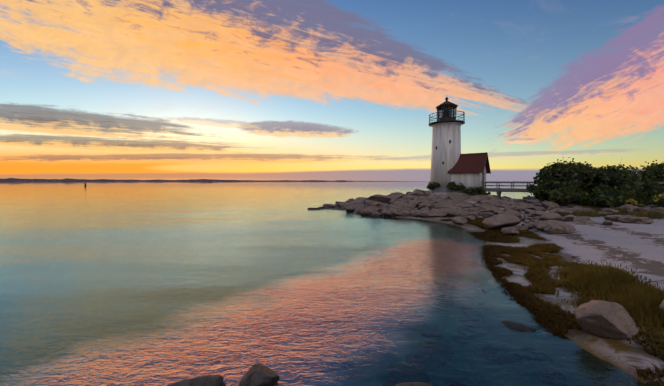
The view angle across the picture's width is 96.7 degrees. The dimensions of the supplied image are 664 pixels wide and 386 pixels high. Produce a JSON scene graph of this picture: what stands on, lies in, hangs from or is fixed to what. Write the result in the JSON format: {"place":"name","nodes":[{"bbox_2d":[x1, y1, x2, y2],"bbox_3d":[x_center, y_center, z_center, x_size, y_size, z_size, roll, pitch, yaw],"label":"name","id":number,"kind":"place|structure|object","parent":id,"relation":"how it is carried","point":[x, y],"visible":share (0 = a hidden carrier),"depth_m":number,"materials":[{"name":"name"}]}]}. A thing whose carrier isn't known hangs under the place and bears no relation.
{"place":"outdoors","nodes":[
{"label":"outdoors","id":0,"kind":"place"},
{"bbox_2d":[0,178,345,180],"bbox_3d":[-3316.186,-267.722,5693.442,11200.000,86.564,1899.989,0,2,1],"label":"shore","id":1,"kind":"structure","parent":0,"point":[18,179],"depth_m":4955.25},
{"bbox_2d":[0,181,645,385],"bbox_3d":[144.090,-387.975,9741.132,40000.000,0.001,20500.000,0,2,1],"label":"water","id":2,"kind":"structure","parent":0,"point":[135,283],"depth_m":8.50,"materials":[{"name":"blue liquid"}]},
{"bbox_2d":[167,375,225,385],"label":"rock","id":3,"kind":"object","parent":2,"relation":"in","point":[211,380],"visible":1,"depth_m":4.33,"materials":[{"name":"stone"}]},
{"bbox_2d":[238,363,279,385],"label":"rock","id":4,"kind":"object","parent":2,"relation":"in","point":[259,374],"visible":1,"depth_m":4.41,"materials":[{"name":"stone"}]},
{"bbox_2d":[0,0,663,180],"label":"sky","id":5,"kind":"structure","parent":0,"point":[328,90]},
{"bbox_2d":[361,192,663,385],"bbox_3d":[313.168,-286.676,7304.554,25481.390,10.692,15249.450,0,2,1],"label":"ground","id":6,"kind":"structure","parent":0,"point":[639,248],"depth_m":11.25,"materials":[{"name":"beige sand"}]},
{"bbox_2d":[395,382,433,385],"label":"rock","id":7,"kind":"object","parent":6,"relation":"on","point":[413,384],"visible":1,"depth_m":4.37,"materials":[{"name":"stone"}]},
{"bbox_2d":[307,189,581,217],"bbox_3d":[13.050,1.103,35.782,31.760,2.902,23.682,0,2,1],"label":"outcrop rock","id":8,"kind":"object","parent":6,"relation":"on","point":[394,204],"visible":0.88,"depth_m":30.97,"materials":[{"name":"stone"}]},
{"bbox_2d":[427,182,440,192],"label":"shrub","id":9,"kind":"object","parent":8,"relation":"on","point":[437,185],"depth_m":37.46,"materials":[{"name":"green plant"}]},
{"bbox_2d":[446,181,465,191],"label":"shrub","id":10,"kind":"object","parent":8,"relation":"on","point":[453,183],"depth_m":36.48,"materials":[{"name":"green plant"}]},
{"bbox_2d":[429,97,490,195],"bbox_3d":[16.314,-6.015,38.576,7.330,14.250,4.540,2,3,41],"label":"lighthouse","id":11,"kind":"object","parent":8,"relation":"on","point":[450,162],"visible":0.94,"depth_m":37.76,"materials":[{"name":"white paint"}]},
{"bbox_2d":[461,186,484,195],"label":"shrub","id":12,"kind":"object","parent":8,"relation":"on","point":[476,189],"depth_m":35.18,"materials":[{"name":"green plant"}]},
{"bbox_2d":[478,191,491,194],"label":"shrub","id":13,"kind":"object","parent":8,"relation":"on","point":[482,192],"depth_m":34.77,"materials":[{"name":"green plant"}]},
{"bbox_2d":[526,184,551,202],"bbox_3d":[20.715,0.202,29.232,2.593,2.584,2.701,0,2,1],"label":"bush","id":14,"kind":"object","parent":8,"relation":"on","point":[540,190],"depth_m":28.86,"materials":[{"name":"green plant"}]},
{"bbox_2d":[452,216,467,223],"bbox_3d":[9.469,2.078,22.083,1.062,0.607,0.994,-2,3,-44],"label":"boulder","id":15,"kind":"object","parent":6,"relation":"on","point":[459,220],"visible":0.92,"depth_m":21.82,"materials":[{"name":"stone"}]},
{"bbox_2d":[440,217,564,254],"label":"grass","id":16,"kind":"structure","parent":6,"relation":"on","point":[495,235],"depth_m":16.14,"materials":[{"name":"plant"}]},
{"bbox_2d":[482,214,520,228],"bbox_3d":[10.969,1.841,19.022,2.410,0.994,1.814,-1,3,-27],"label":"round boulder","id":17,"kind":"object","parent":16,"relation":"on","point":[499,221],"visible":0.98,"depth_m":18.49,"materials":[{"name":"stone"}]},
{"bbox_2d":[481,289,546,332],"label":"submerged stones","id":18,"kind":"object","parent":6,"relation":"on","point":[518,326],"depth_m":6.56,"materials":[{"name":"stone"}]},
{"bbox_2d":[417,200,663,234],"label":"shore rocks","id":19,"kind":"object","parent":6,"relation":"on","point":[530,218],"visible":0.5,"depth_m":21.80,"materials":[{"name":"stone"}]},
{"bbox_2d":[541,213,561,220],"bbox_3d":[15.672,1.749,21.226,1.362,0.658,1.246,0,2,1],"label":"boulder","id":20,"kind":"object","parent":6,"relation":"on","point":[551,216],"visible":0.71,"depth_m":20.82,"materials":[{"name":"stone"}]},
{"bbox_2d":[534,220,575,231],"bbox_3d":[13.011,1.954,17.333,2.343,0.725,1.462,0,2,1],"label":"flat boulder","id":21,"kind":"object","parent":6,"relation":"on","point":[539,225],"visible":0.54,"depth_m":17.11,"materials":[{"name":"stone"}]},
{"bbox_2d":[544,177,580,205],"bbox_3d":[22.068,0.022,27.947,3.798,3.163,2.959,0,2,1],"label":"bush","id":22,"kind":"object","parent":6,"relation":"on","point":[572,188],"depth_m":27.61,"materials":[{"name":"green plant"}]},
{"bbox_2d":[533,157,598,189],"bbox_3d":[23.514,-1.044,29.390,5.786,5.164,4.576,0,2,1],"label":"bush","id":23,"kind":"object","parent":6,"relation":"on","point":[580,167],"depth_m":28.47,"materials":[{"name":"green plant"}]},
{"bbox_2d":[547,190,586,205],"bbox_3d":[21.133,0.669,26.826,3.097,2.089,2.916,0,2,1],"label":"bush","id":24,"kind":"object","parent":6,"relation":"on","point":[558,194],"depth_m":26.44,"materials":[{"name":"green plant"}]},
{"bbox_2d":[480,245,662,338],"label":"grass","id":25,"kind":"structure","parent":6,"relation":"on","point":[553,312],"depth_m":8.83,"materials":[{"name":"plant"}]},
{"bbox_2d":[482,182,663,197],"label":"footbridge","id":26,"kind":"object","parent":6,"relation":"on","point":[499,191],"visible":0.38,"depth_m":34.66,"materials":[{"name":"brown wood"}]},
{"bbox_2d":[577,191,600,206],"bbox_3d":[22.787,0.734,26.372,2.386,1.874,2.805,0,2,1],"label":"bush","id":27,"kind":"object","parent":6,"relation":"on","point":[588,200],"depth_m":25.71,"materials":[{"name":"green plant"}]},
{"bbox_2d":[524,260,663,359],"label":"grass","id":28,"kind":"structure","parent":6,"relation":"on","point":[627,290],"depth_m":7.71,"materials":[{"name":"green plant"}]},
{"bbox_2d":[573,300,639,339],"bbox_3d":[5.649,2.645,6.115,1.179,0.776,0.728,0,2,1],"label":"boulder","id":29,"kind":"object","parent":6,"relation":"on","point":[608,320],"visible":0.96,"depth_m":5.96,"materials":[{"name":"stone"}]},
{"bbox_2d":[594,194,628,208],"bbox_3d":[22.858,0.908,24.291,2.349,1.634,1.998,0,2,1],"label":"bush","id":30,"kind":"object","parent":6,"relation":"on","point":[610,199],"depth_m":23.86,"materials":[{"name":"green plant"}]},
{"bbox_2d":[581,164,642,194],"bbox_3d":[26.908,-0.695,28.203,5.961,4.756,5.731,0,2,1],"label":"bush","id":31,"kind":"object","parent":6,"relation":"on","point":[625,172],"depth_m":27.44,"materials":[{"name":"green plant"}]},
{"bbox_2d":[571,205,663,219],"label":"dune tufts","id":32,"kind":"object","parent":6,"relation":"on","point":[651,214],"visible":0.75,"depth_m":21.54,"materials":[{"name":"green plant"}]},
{"bbox_2d":[591,181,648,203],"bbox_3d":[24.554,0.326,25.657,3.599,2.753,3.986,-2,3,-37],"label":"bush","id":33,"kind":"object","parent":6,"relation":"on","point":[626,192],"depth_m":25.09,"materials":[{"name":"green plant"}]},
{"bbox_2d":[624,199,643,207],"bbox_3d":[23.727,1.086,23.268,1.181,1.327,1.330,0,2,1],"label":"goldenrod","id":34,"kind":"object","parent":6,"relation":"on","point":[631,201],"depth_m":23.08,"materials":[{"name":"yellow plant"}]},
{"bbox_2d":[623,325,663,385],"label":"grass","id":35,"kind":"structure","parent":6,"relation":"on","point":[653,339],"depth_m":5.37,"materials":[{"name":"green plant"}]},
{"bbox_2d":[633,171,663,181],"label":"bush","id":36,"kind":"object","parent":6,"relation":"on","point":[645,177],"depth_m":28.94,"materials":[{"name":"green plant"}]},
{"bbox_2d":[639,194,662,205],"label":"bush","id":37,"kind":"object","parent":6,"relation":"on","point":[646,201],"depth_m":23.81,"materials":[{"name":"green plant"}]},
{"bbox_2d":[638,181,663,197],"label":"bush","id":38,"kind":"object","parent":6,"relation":"on","point":[656,184],"depth_m":24.60,"materials":[{"name":"green plant"}]},
{"bbox_2d":[650,193,663,207],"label":"goldenrod","id":39,"kind":"object","parent":6,"relation":"on","point":[655,200],"depth_m":22.24,"materials":[{"name":"yellow plant"}]},
{"bbox_2d":[658,300,663,313],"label":"edge boulder","id":40,"kind":"object","parent":6,"relation":"on","point":[661,306],"visible":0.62,"depth_m":6.35,"materials":[{"name":"stone"}]},
{"bbox_2d":[632,160,663,180],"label":"bush","id":41,"kind":"object","parent":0,"point":[648,168],"depth_m":29.35,"materials":[{"name":"green plant"}]}
]}

